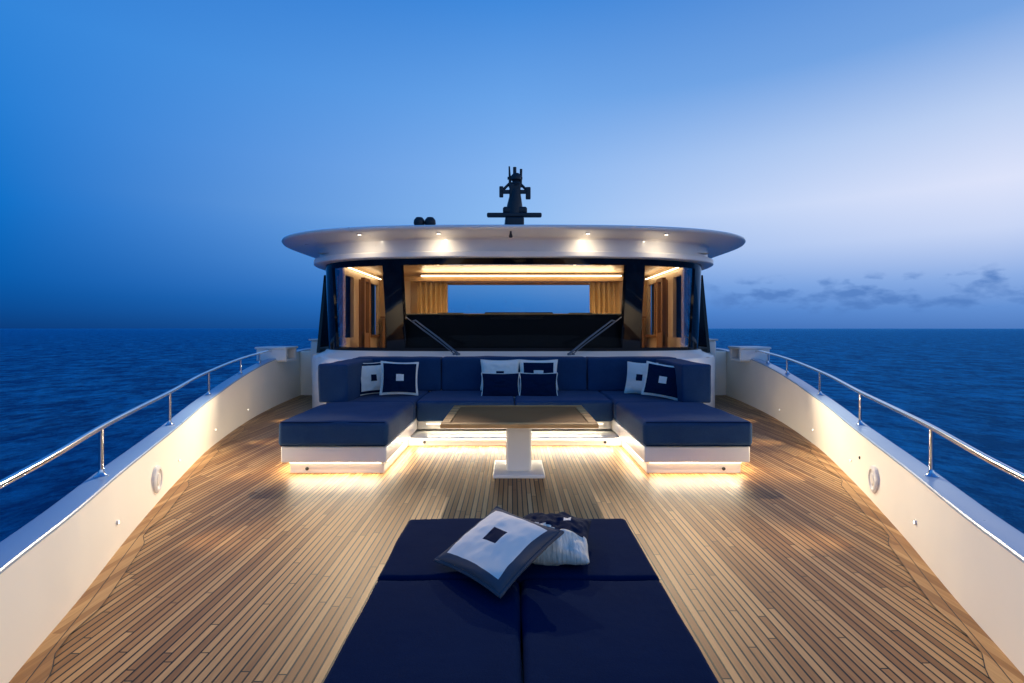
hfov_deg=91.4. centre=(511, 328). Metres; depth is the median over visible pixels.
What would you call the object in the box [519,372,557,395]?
throw pillow
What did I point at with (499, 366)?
throw pillow
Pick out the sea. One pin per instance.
(59, 388)
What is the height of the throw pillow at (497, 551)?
0.199 m
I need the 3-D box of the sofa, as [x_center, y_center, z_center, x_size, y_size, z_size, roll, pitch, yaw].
[0.036,0.968,6.536,5.074,1.063,2.941,0,0,0]
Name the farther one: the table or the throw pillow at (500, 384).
the throw pillow at (500, 384)
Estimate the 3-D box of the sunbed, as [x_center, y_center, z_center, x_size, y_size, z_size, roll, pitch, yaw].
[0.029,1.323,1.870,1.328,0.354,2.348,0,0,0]
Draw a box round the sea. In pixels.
[0,329,1023,541]
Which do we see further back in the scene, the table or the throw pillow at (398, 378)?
the throw pillow at (398, 378)
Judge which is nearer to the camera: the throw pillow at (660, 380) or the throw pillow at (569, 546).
the throw pillow at (569, 546)
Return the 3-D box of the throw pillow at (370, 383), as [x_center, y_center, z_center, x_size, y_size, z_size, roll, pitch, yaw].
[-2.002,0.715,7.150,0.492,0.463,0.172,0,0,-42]
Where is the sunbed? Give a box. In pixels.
[324,518,718,682]
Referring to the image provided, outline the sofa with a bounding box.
[279,356,751,472]
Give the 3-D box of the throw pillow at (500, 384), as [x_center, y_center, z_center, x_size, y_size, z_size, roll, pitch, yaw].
[-0.164,0.812,7.120,0.559,0.353,0.187,0,0,0]
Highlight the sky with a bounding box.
[0,0,1023,328]
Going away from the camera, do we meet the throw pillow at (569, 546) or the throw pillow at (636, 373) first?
the throw pillow at (569, 546)
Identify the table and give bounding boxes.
[440,405,598,478]
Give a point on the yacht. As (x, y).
(210, 538)
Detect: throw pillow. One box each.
[360,362,380,395]
[379,361,418,395]
[434,506,563,598]
[480,359,519,389]
[481,372,519,397]
[519,359,557,389]
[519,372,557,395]
[523,511,590,565]
[624,361,645,393]
[641,361,676,399]
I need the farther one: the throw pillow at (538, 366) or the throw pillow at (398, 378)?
the throw pillow at (538, 366)
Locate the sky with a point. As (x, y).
(158, 158)
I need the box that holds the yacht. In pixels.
[0,166,1023,682]
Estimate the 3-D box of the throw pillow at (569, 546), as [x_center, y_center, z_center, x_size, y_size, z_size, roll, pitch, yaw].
[0.215,1.085,2.580,0.380,0.188,0.418,0,0,10]

